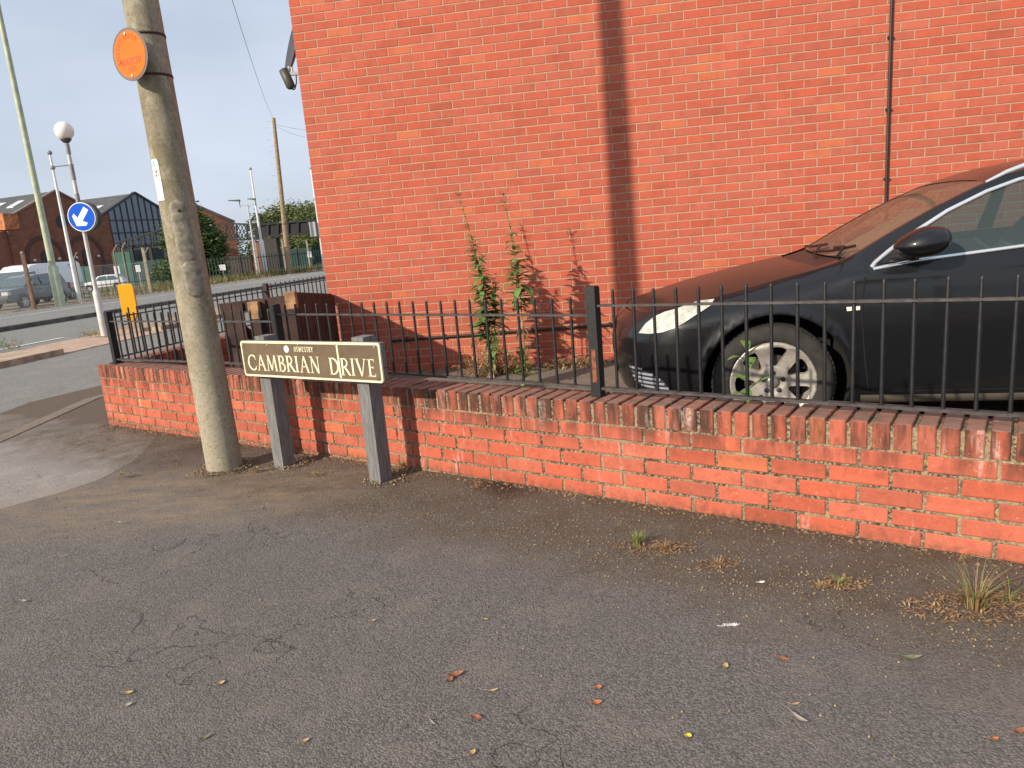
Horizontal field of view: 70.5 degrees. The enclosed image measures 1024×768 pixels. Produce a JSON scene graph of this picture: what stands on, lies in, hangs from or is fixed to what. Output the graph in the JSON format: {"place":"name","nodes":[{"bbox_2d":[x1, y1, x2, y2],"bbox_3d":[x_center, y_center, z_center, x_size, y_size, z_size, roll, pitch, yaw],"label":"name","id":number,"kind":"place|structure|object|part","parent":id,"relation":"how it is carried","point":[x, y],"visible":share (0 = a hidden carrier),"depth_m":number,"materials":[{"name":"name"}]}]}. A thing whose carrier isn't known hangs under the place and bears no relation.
{"place":"outdoors","nodes":[
{"label":"outdoors","id":0,"kind":"place"},
{"bbox_2d":[0,385,102,434],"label":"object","id":1,"kind":"object","parent":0,"point":[18,416],"visible":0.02,"depth_m":7.49,"materials":[{"name":"concrete"}]},
{"bbox_2d":[0,397,157,508],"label":"footway","id":2,"kind":"structure","parent":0,"point":[74,461],"depth_m":5.36,"materials":[{"name":"concrete"}]},
{"bbox_2d":[122,325,272,366],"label":"garden wall","id":3,"kind":"structure","parent":2,"relation":"on","point":[179,354],"depth_m":6.82,"materials":[{"name":"brick"}]},
{"bbox_2d":[113,275,325,356],"bbox_3d":[-2.146,-1.488,10.771,0.050,0.486,9.610,-1,12,16],"label":"railing","id":4,"kind":"object","parent":3,"relation":"on","point":[265,289],"visible":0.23,"depth_m":7.53,"materials":[{"name":"metal"}]},
{"bbox_2d":[0,189,164,277],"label":"brick shed","id":5,"kind":"structure","parent":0,"point":[130,215],"depth_m":97.92,"materials":[{"name":"brick"}]},
{"bbox_2d":[41,251,47,262],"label":"window","id":6,"kind":"structure","parent":5,"relation":"in","point":[43,254],"depth_m":93.74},
{"bbox_2d":[56,215,67,227],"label":"round window","id":7,"kind":"structure","parent":5,"relation":"in","point":[58,220],"depth_m":95.94,"materials":[{"name":"glass"}]},
{"bbox_2d":[82,249,88,266],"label":"window","id":8,"kind":"structure","parent":5,"relation":"in","point":[84,255],"depth_m":99.34,"materials":[{"name":"glass"}]},
{"bbox_2d":[102,266,109,274],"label":"door","id":9,"kind":"structure","parent":5,"relation":"in","point":[103,271],"depth_m":102.72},
{"bbox_2d":[0,272,299,311],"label":"road shoulder","id":10,"kind":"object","parent":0,"point":[6,306],"visible":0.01,"depth_m":44.97},
{"bbox_2d":[0,273,70,307],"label":"parked car","id":11,"kind":"object","parent":10,"relation":"on","point":[41,288],"visible":0.51,"depth_m":39.13,"materials":[{"name":"grey metal"}]},
{"bbox_3d":[-25.928,-5.586,39.225,0.144,0.440,0.780,-3,12,8],"label":"window","id":12,"kind":"part","parent":11,"relation":"part of","materials":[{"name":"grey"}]},
{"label":"window","id":13,"kind":"part","parent":11,"relation":"part of","materials":[{"name":"grey"}]},
{"bbox_2d":[0,261,85,300],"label":"parked van","id":14,"kind":"object","parent":10,"relation":"on","point":[32,268],"visible":0.27,"depth_m":46.58,"materials":[{"name":"metal"}]},
{"bbox_2d":[47,150,81,301],"bbox_3d":[-24.226,-8.632,40.050,1.170,8.310,0.255,-7,12,-11],"label":"mast","id":15,"kind":"object","parent":10,"relation":"on","point":[70,255],"visible":0.91,"depth_m":39.95,"materials":[{"name":"metal"}]},
{"bbox_2d":[73,252,82,298],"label":"cranked post","id":16,"kind":"object","parent":10,"relation":"on","point":[77,272],"visible":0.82,"depth_m":46.48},
{"bbox_2d":[80,267,91,282],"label":"hoarding","id":17,"kind":"object","parent":10,"relation":"on","point":[86,271],"visible":0.29,"depth_m":73.54,"materials":[{"name":"metal"}]},
{"bbox_2d":[84,274,127,291],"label":"parked car","id":18,"kind":"object","parent":10,"relation":"on","point":[103,278],"visible":0.36,"depth_m":69.53,"materials":[{"name":"white"}]},
{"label":"window","id":19,"kind":"part","parent":18,"relation":"part of","materials":[{"name":"grey"}]},
{"bbox_2d":[113,244,120,284],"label":"cranked post","id":20,"kind":"object","parent":10,"relation":"on","point":[116,263],"visible":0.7,"depth_m":43.08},
{"bbox_2d":[71,275,171,298],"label":"palisade fence","id":21,"kind":"object","parent":10,"relation":"on","point":[87,286],"visible":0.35,"depth_m":49.31,"materials":[{"name":"green metal"}]},
{"bbox_2d":[111,251,135,284],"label":"hoarding","id":22,"kind":"object","parent":10,"relation":"on","point":[119,258],"visible":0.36,"depth_m":78.29,"materials":[{"name":"metal"}]},
{"bbox_2d":[121,242,129,283],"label":"cranked post","id":23,"kind":"object","parent":10,"relation":"on","point":[125,262],"visible":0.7,"depth_m":45.52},
{"bbox_2d":[135,265,140,281],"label":"notice board","id":24,"kind":"object","parent":10,"relation":"on","point":[138,268],"visible":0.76,"depth_m":64.69,"materials":[{"name":"metal"}]},
{"bbox_2d":[145,247,151,284],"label":"cranked post","id":25,"kind":"object","parent":10,"relation":"on","point":[147,262],"visible":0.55,"depth_m":49.14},
{"bbox_2d":[132,260,167,285],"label":"hoarding","id":26,"kind":"object","parent":10,"relation":"on","point":[150,263],"visible":0.36,"depth_m":78.44,"materials":[{"name":"metal"}]},
{"bbox_2d":[0,270,322,313],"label":"kerb","id":27,"kind":"object","parent":10,"relation":"on","point":[42,307],"visible":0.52,"depth_m":43.97,"materials":[{"name":"concrete"}]},
{"bbox_2d":[150,256,232,284],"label":"hedge","id":28,"kind":"object","parent":10,"relation":"on","point":[163,269],"visible":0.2,"depth_m":64.06,"materials":[{"name":"green plant"}]},
{"bbox_2d":[154,200,233,277],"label":"tree","id":29,"kind":"object","parent":10,"relation":"on","point":[214,242],"visible":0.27,"depth_m":60.01,"materials":[{"name":"green plant"}]},
{"bbox_2d":[115,214,317,271],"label":"footbridge","id":30,"kind":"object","parent":10,"relation":"on","point":[274,230],"visible":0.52,"depth_m":76.00,"materials":[{"name":"metal"}]},
{"bbox_2d":[196,204,238,275],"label":"brick building","id":31,"kind":"structure","parent":10,"relation":"on","point":[219,218],"depth_m":89.20,"materials":[{"name":"brick"}]},
{"bbox_2d":[219,265,225,277],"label":"notice board","id":32,"kind":"object","parent":10,"relation":"on","point":[222,267],"visible":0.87,"depth_m":58.90,"materials":[{"name":"metal"}]},
{"bbox_2d":[228,255,253,275],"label":"timber hut","id":33,"kind":"object","parent":10,"relation":"on","point":[241,262],"visible":0.52,"depth_m":78.52,"materials":[{"name":"wood"}]},
{"bbox_2d":[228,198,258,275],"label":"street lamp","id":34,"kind":"object","parent":10,"relation":"on","point":[254,251],"visible":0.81,"depth_m":61.08,"materials":[{"name":"metal"}]},
{"bbox_2d":[254,241,259,273],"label":"fence post","id":35,"kind":"object","parent":10,"relation":"on","point":[257,256],"visible":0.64,"depth_m":70.28,"materials":[{"name":"concrete"}]},
{"bbox_2d":[249,167,267,272],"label":"mast","id":36,"kind":"object","parent":10,"relation":"on","point":[262,248],"visible":0.81,"depth_m":64.51,"materials":[{"name":"metal"}]},
{"bbox_2d":[265,118,291,273],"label":"telegraph pole","id":37,"kind":"object","parent":10,"relation":"on","point":[284,228],"visible":0.93,"depth_m":63.59,"materials":[{"name":"wood"}]},
{"bbox_2d":[232,0,272,116],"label":"overhead wire","id":38,"kind":"object","parent":37,"relation":"attached to","point":[248,51],"visible":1,"depth_m":26.64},
{"bbox_2d":[241,198,315,247],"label":"tree","id":39,"kind":"object","parent":10,"relation":"on","point":[274,216],"visible":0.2,"depth_m":105.14,"materials":[{"name":"green plant"}]},
{"bbox_2d":[281,239,285,270],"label":"fence post","id":40,"kind":"object","parent":10,"relation":"on","point":[283,254],"visible":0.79,"depth_m":69.45,"materials":[{"name":"concrete"}]},
{"bbox_2d":[281,247,321,268],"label":"hoarding","id":41,"kind":"object","parent":10,"relation":"on","point":[315,249],"visible":0.2,"depth_m":82.39,"materials":[{"name":"metal"}]},
{"bbox_2d":[289,198,318,245],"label":"tree","id":42,"kind":"object","parent":10,"relation":"on","point":[307,215],"visible":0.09,"depth_m":99.40,"materials":[{"name":"green plant"}]},
{"bbox_2d":[305,239,310,266],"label":"fence post","id":43,"kind":"object","parent":10,"relation":"on","point":[308,251],"visible":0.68,"depth_m":74.03,"materials":[{"name":"concrete"}]},
{"bbox_2d":[0,0,314,254],"label":"sky","id":44,"kind":"structure","parent":0,"point":[61,51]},
{"bbox_2d":[0,271,324,326],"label":"road shoulder","id":45,"kind":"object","parent":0,"point":[51,314],"visible":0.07,"depth_m":34.58},
{"bbox_2d":[20,251,36,308],"bbox_3d":[-23.544,-4.928,35.260,0.160,3.012,0.170,-7,12,-11],"label":"fence post","id":46,"kind":"object","parent":45,"relation":"on","point":[25,267],"visible":0.82,"depth_m":35.20,"materials":[{"name":"wood"}]},
{"bbox_2d":[0,262,148,312],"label":"chain link fence","id":47,"kind":"object","parent":46,"relation":"attached to","point":[62,282],"visible":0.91,"depth_m":36.41,"materials":[{"name":"metal"}]},
{"bbox_2d":[0,5,65,306],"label":"lamp post","id":48,"kind":"object","parent":45,"relation":"on","point":[56,283],"visible":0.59,"depth_m":35.06,"materials":[{"name":"metal"}]},
{"bbox_2d":[141,247,151,292],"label":"fence post","id":49,"kind":"object","parent":45,"relation":"on","point":[146,268],"visible":0.82,"depth_m":44.48,"materials":[{"name":"concrete"}]},
{"bbox_2d":[0,272,323,318],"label":"road marking","id":50,"kind":"object","parent":45,"relation":"on","point":[140,298],"visible":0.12,"depth_m":34.87,"materials":[{"name":"white paint"}]},
{"bbox_2d":[206,250,322,280],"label":"palisade fence","id":51,"kind":"object","parent":45,"relation":"on","point":[241,258],"visible":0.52,"depth_m":63.60,"materials":[{"name":"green metal"}]},
{"bbox_2d":[309,167,324,270],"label":"mast","id":52,"kind":"object","parent":45,"relation":"on","point":[313,229],"visible":0.57,"depth_m":67.75,"materials":[{"name":"metal"}]},
{"bbox_2d":[0,279,327,412],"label":"road","id":53,"kind":"structure","parent":0,"point":[28,382],"depth_m":12.24,"materials":[{"name":"asphalt"}]},
{"bbox_2d":[0,337,64,349],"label":"road marking","id":54,"kind":"object","parent":53,"relation":"on","point":[32,343],"visible":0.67,"depth_m":16.06,"materials":[{"name":"white paint"}]},
{"bbox_2d":[0,394,103,442],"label":"kerb","id":55,"kind":"structure","parent":53,"relation":"on","point":[24,428],"depth_m":6.79,"materials":[{"name":"concrete"}]},
{"bbox_2d":[0,307,247,367],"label":"traffic island","id":56,"kind":"structure","parent":53,"relation":"on","point":[12,358],"depth_m":14.52,"materials":[{"name":"concrete"}]},
{"bbox_2d":[0,336,23,350],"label":"dry weed","id":57,"kind":"object","parent":56,"relation":"on","point":[8,346],"visible":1,"depth_m":14.57,"materials":[{"name":"beige plant"}]},
{"bbox_2d":[54,122,106,335],"bbox_3d":[-9.104,-3.240,15.410,0.364,4.467,0.364,-5,12,0],"label":"beacon post","id":58,"kind":"object","parent":56,"relation":"on","point":[64,132],"visible":1,"depth_m":15.26,"materials":[{"name":"white"}]},
{"bbox_2d":[68,202,101,231],"bbox_3d":[-9.056,-3.540,15.344,0.640,0.620,0.166,-4,12,3],"label":"keep left sign","id":59,"kind":"object","parent":58,"relation":"attached to","point":[84,216],"visible":1,"depth_m":15.27,"materials":[{"name":"metal"}]},
{"bbox_2d":[74,328,100,337],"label":"dry weed","id":60,"kind":"object","parent":56,"relation":"on","point":[84,333],"visible":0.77,"depth_m":15.97,"materials":[{"name":"beige plant"}]},
{"bbox_2d":[118,284,138,324],"bbox_3d":[-9.962,-2.024,18.838,0.400,1.150,0.310,-8,12,-16],"label":"bollard","id":61,"kind":"object","parent":53,"relation":"on","point":[127,295],"visible":0.65,"depth_m":18.74,"materials":[{"name":"plastic"}]},
{"bbox_2d":[0,276,325,331],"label":"kerb","id":62,"kind":"structure","parent":53,"relation":"on","point":[45,322],"depth_m":24.58,"materials":[{"name":"stone"}]},
{"bbox_2d":[83,264,322,298],"bbox_3d":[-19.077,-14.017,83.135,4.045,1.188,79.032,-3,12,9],"label":"verge grass","id":63,"kind":"structure","parent":0,"point":[218,280],"depth_m":56.16,"materials":[{"name":"plant"}]},
{"bbox_2d":[0,432,1023,767],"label":"pavement","id":64,"kind":"structure","parent":0,"point":[168,638],"depth_m":2.38,"materials":[{"name":"asphalt"}]},
{"bbox_2d":[111,471,136,476],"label":"grass tuft","id":65,"kind":"object","parent":64,"relation":"on","point":[121,474],"visible":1,"depth_m":4.57,"materials":[{"name":"beige plant"}]},
{"bbox_2d":[122,0,242,474],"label":"telegraph pole","id":66,"kind":"object","parent":64,"relation":"on","point":[193,291],"visible":0.83,"depth_m":4.22,"materials":[{"name":"wood"}]},
{"bbox_2d":[113,27,147,80],"bbox_3d":[-2.064,-1.779,3.909,0.268,0.268,0.011,1,13,25],"label":"warning sign","id":67,"kind":"object","parent":66,"relation":"attached to","point":[130,53],"visible":1,"depth_m":3.91,"materials":[{"name":"orange plastic"}]},
{"bbox_2d":[151,159,164,200],"bbox_3d":[-2.025,-1.164,4.131,0.063,0.230,0.010,3,14,34],"label":"notice","id":68,"kind":"object","parent":66,"relation":"attached to","point":[157,179],"visible":1,"depth_m":4.13,"materials":[{"name":"paper"}]},
{"bbox_2d":[195,734,209,739],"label":"fallen leaf","id":69,"kind":"object","parent":64,"relation":"on","point":[204,736],"visible":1,"depth_m":1.99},
{"bbox_2d":[249,466,266,471],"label":"grass tuft","id":70,"kind":"object","parent":64,"relation":"on","point":[256,468],"visible":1,"depth_m":4.44,"materials":[{"name":"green plant"}]},
{"bbox_2d":[240,334,391,482],"bbox_3d":[-1.084,0.201,4.183,1.122,0.962,0.147,3,14,33],"label":"street sign","id":71,"kind":"object","parent":64,"relation":"on","point":[271,361],"visible":1,"depth_m":4.03,"materials":[{"name":"beige metal"}]},
{"bbox_2d":[393,457,408,468],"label":"grass tuft","id":72,"kind":"object","parent":64,"relation":"on","point":[400,464],"visible":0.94,"depth_m":4.24,"materials":[{"name":"beige plant"}]},
{"bbox_2d":[447,671,462,675],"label":"fallen leaf","id":73,"kind":"object","parent":64,"relation":"on","point":[456,673],"visible":1,"depth_m":2.19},
{"bbox_2d":[469,713,480,718],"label":"fallen leaf","id":74,"kind":"object","parent":64,"relation":"on","point":[475,716],"visible":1,"depth_m":1.98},
{"bbox_2d":[7,424,1023,767],"bbox_3d":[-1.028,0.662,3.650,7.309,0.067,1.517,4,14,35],"label":"soil litter","id":75,"kind":"object","parent":64,"relation":"on","point":[768,526],"visible":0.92,"depth_m":3.01,"materials":[{"name":"soil"}]},
{"bbox_2d":[98,361,1023,563],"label":"garden wall","id":76,"kind":"structure","parent":64,"relation":"on","point":[949,482],"depth_m":3.22,"materials":[{"name":"brick"}]},
{"bbox_2d":[103,274,1023,417],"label":"railing","id":77,"kind":"object","parent":76,"relation":"on","point":[597,387],"visible":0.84,"depth_m":3.33,"materials":[{"name":"metal"}]},
{"bbox_2d":[591,700,601,703],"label":"fallen leaf","id":78,"kind":"object","parent":64,"relation":"on","point":[596,701],"visible":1,"depth_m":2.00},
{"bbox_2d":[609,526,660,548],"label":"grass tuft","id":79,"kind":"object","parent":64,"relation":"on","point":[636,540],"visible":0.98,"depth_m":2.96,"materials":[{"name":"green plant"}]},
{"bbox_2d":[631,538,696,556],"bbox_3d":[0.609,0.646,2.900,0.283,0.042,0.139,-5,12,0],"label":"grass tuft","id":80,"kind":"object","parent":64,"relation":"on","point":[664,548],"visible":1,"depth_m":2.90,"materials":[{"name":"brown plant"}]},
{"bbox_2d":[696,556,739,570],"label":"grass tuft","id":81,"kind":"object","parent":64,"relation":"on","point":[716,563],"visible":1,"depth_m":2.73,"materials":[{"name":"beige plant"}]},
{"bbox_2d":[717,622,738,625],"bbox_3d":[0.696,0.774,2.328,0.075,0.006,0.020,-5,12,0],"label":"feather","id":82,"kind":"object","parent":64,"relation":"on","point":[734,623],"visible":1,"depth_m":2.33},
{"bbox_2d":[774,654,789,659],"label":"fallen leaf","id":83,"kind":"object","parent":64,"relation":"on","point":[782,657],"visible":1,"depth_m":2.13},
{"bbox_2d":[790,710,807,720],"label":"fallen leaf","id":84,"kind":"object","parent":64,"relation":"on","point":[797,716],"visible":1,"depth_m":1.88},
{"bbox_2d":[810,571,872,590],"bbox_3d":[1.139,0.680,2.520,0.231,0.041,0.127,-5,12,0],"label":"grass tuft","id":85,"kind":"object","parent":64,"relation":"on","point":[840,583],"visible":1,"depth_m":2.52,"materials":[{"name":"brown plant"}]},
{"bbox_2d":[891,653,921,658],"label":"fallen leaf","id":86,"kind":"object","parent":64,"relation":"on","point":[910,656],"visible":1,"depth_m":2.08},
{"bbox_2d":[900,557,1023,625],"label":"grass tuft","id":87,"kind":"object","parent":64,"relation":"on","point":[976,600],"visible":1,"depth_m":2.31,"materials":[{"name":"green plant"}]},
{"bbox_2d":[984,572,1023,606],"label":"grass tuft","id":88,"kind":"object","parent":64,"relation":"on","point":[1011,598],"visible":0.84,"depth_m":2.33,"materials":[{"name":"beige plant"}]},
{"bbox_2d":[1010,727,1023,732],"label":"fallen leaf","id":89,"kind":"object","parent":64,"relation":"on","point":[1020,730],"visible":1,"depth_m":1.77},
{"bbox_2d":[388,359,1023,420],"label":"yard","id":90,"kind":"structure","parent":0,"point":[566,375],"depth_m":6.34,"materials":[{"name":"concrete"}]},
{"bbox_2d":[219,296,288,367],"bbox_3d":[-2.130,-0.275,6.213,0.652,0.935,0.077,-3,12,8],"label":"timber fence","id":91,"kind":"object","parent":90,"relation":"on","point":[235,308],"visible":0.3,"depth_m":6.13,"materials":[{"name":"wood"}]},
{"bbox_2d":[247,301,263,338],"bbox_3d":[-2.125,-0.246,6.147,0.086,0.905,0.076,-5,12,0],"label":"timber post","id":92,"kind":"object","parent":90,"relation":"on","point":[254,308],"visible":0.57,"depth_m":6.04,"materials":[{"name":"wood"}]},
{"bbox_2d":[284,291,303,340],"bbox_3d":[-1.801,-0.296,6.107,0.086,0.965,0.076,-5,12,0],"label":"timber post","id":93,"kind":"object","parent":90,"relation":"on","point":[291,298],"visible":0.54,"depth_m":6.02,"materials":[{"name":"wood"}]},
{"bbox_2d":[297,292,339,340],"bbox_3d":[-1.805,-0.430,6.777,0.077,0.955,1.255,-5,12,1],"label":"timber fence","id":94,"kind":"object","parent":90,"relation":"on","point":[310,300],"visible":0.47,"depth_m":6.67,"materials":[{"name":"wood"}]},
{"bbox_2d":[454,188,512,377],"bbox_3d":[-0.234,-0.866,6.546,0.430,1.794,0.386,-5,12,0],"label":"tall weed","id":95,"kind":"object","parent":90,"relation":"on","point":[494,303],"visible":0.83,"depth_m":6.55,"materials":[{"name":"green plant"}]},
{"bbox_2d":[453,333,535,376],"bbox_3d":[-0.174,-0.253,6.813,0.804,0.434,0.426,-5,12,0],"label":"dry weed","id":96,"kind":"object","parent":90,"relation":"on","point":[511,368],"visible":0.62,"depth_m":6.78,"materials":[{"name":"brown plant"}]},
{"bbox_2d":[392,359,613,375],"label":"dead leaf litter","id":97,"kind":"object","parent":90,"relation":"on","point":[472,367],"visible":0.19,"depth_m":7.21,"materials":[{"name":"plant"}]},
{"bbox_2d":[499,188,536,373],"bbox_3d":[0.057,-0.885,6.444,0.355,1.682,0.369,-5,12,0],"label":"tall weed","id":98,"kind":"object","parent":90,"relation":"on","point":[517,292],"visible":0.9,"depth_m":6.41,"materials":[{"name":"green plant"}]},
{"bbox_2d":[508,347,538,386],"bbox_3d":[0.081,-0.130,6.050,0.249,0.356,0.240,-13,15,-36],"label":"leafy weed","id":99,"kind":"object","parent":90,"relation":"on","point":[518,369],"visible":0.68,"depth_m":6.04,"materials":[{"name":"green plant"}]},
{"bbox_2d":[527,355,613,370],"bbox_3d":[0.619,-0.190,6.941,0.939,0.189,0.487,-5,12,0],"label":"dry weed","id":100,"kind":"object","parent":90,"relation":"on","point":[581,362],"visible":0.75,"depth_m":6.89,"materials":[{"name":"plant"}]},
{"bbox_2d":[288,0,1023,370],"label":"house","id":101,"kind":"structure","parent":90,"relation":"on","point":[622,148],"depth_m":6.66,"materials":[{"name":"brick"}]},
{"bbox_2d":[279,66,298,89],"bbox_3d":[-2.096,-2.932,6.934,0.249,0.224,0.088,-5,12,0],"label":"security camera","id":102,"kind":"object","parent":101,"relation":"attached to","point":[285,74],"visible":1,"depth_m":6.91,"materials":[{"name":"metal"}]},
{"bbox_2d":[285,31,295,71],"bbox_3d":[-2.369,-3.624,7.790,0.463,0.605,0.371,1,13,27],"label":"satellite dish","id":103,"kind":"object","parent":101,"relation":"attached to","point":[290,56],"visible":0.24,"depth_m":7.95,"materials":[{"name":"metal"}]},
{"bbox_2d":[392,322,612,341],"bbox_3d":[1.769,-0.664,6.882,6.095,0.173,0.029,-3,12,8],"label":"cable","id":104,"kind":"object","parent":101,"relation":"attached to","point":[609,324],"visible":0.36,"depth_m":7.16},
{"bbox_2d":[883,0,893,222],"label":"cable","id":105,"kind":"object","parent":101,"relation":"attached to","point":[888,108],"visible":0.61,"depth_m":6.29,"materials":[{"name":"plastic"}]},
{"bbox_2d":[728,340,769,402],"bbox_3d":[1.083,0.162,3.343,0.277,0.723,0.274,-14,15,-39],"label":"leafy weed","id":106,"kind":"object","parent":90,"relation":"on","point":[752,360],"visible":0.38,"depth_m":3.30,"materials":[{"name":"green plant"}]},
{"bbox_2d":[612,159,1023,408],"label":"parked car","id":107,"kind":"object","parent":90,"relation":"on","point":[900,252],"visible":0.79,"depth_m":3.99,"materials":[{"name":"black paint"}]},
{"bbox_3d":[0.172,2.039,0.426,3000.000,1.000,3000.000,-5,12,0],"label":"ground","id":108,"kind":"structure","parent":0,"visible":0},
{"bbox_2d":[235,231,253,265],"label":"tree","id":109,"kind":"object","parent":108,"relation":"on","point":[248,250],"visible":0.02,"depth_m":116.52,"materials":[{"name":"green plant"}]},
{"bbox_2d":[259,234,319,249],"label":"tree","id":110,"kind":"object","parent":108,"relation":"on","point":[298,243],"visible":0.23,"depth_m":92.74,"materials":[{"name":"green plant"}]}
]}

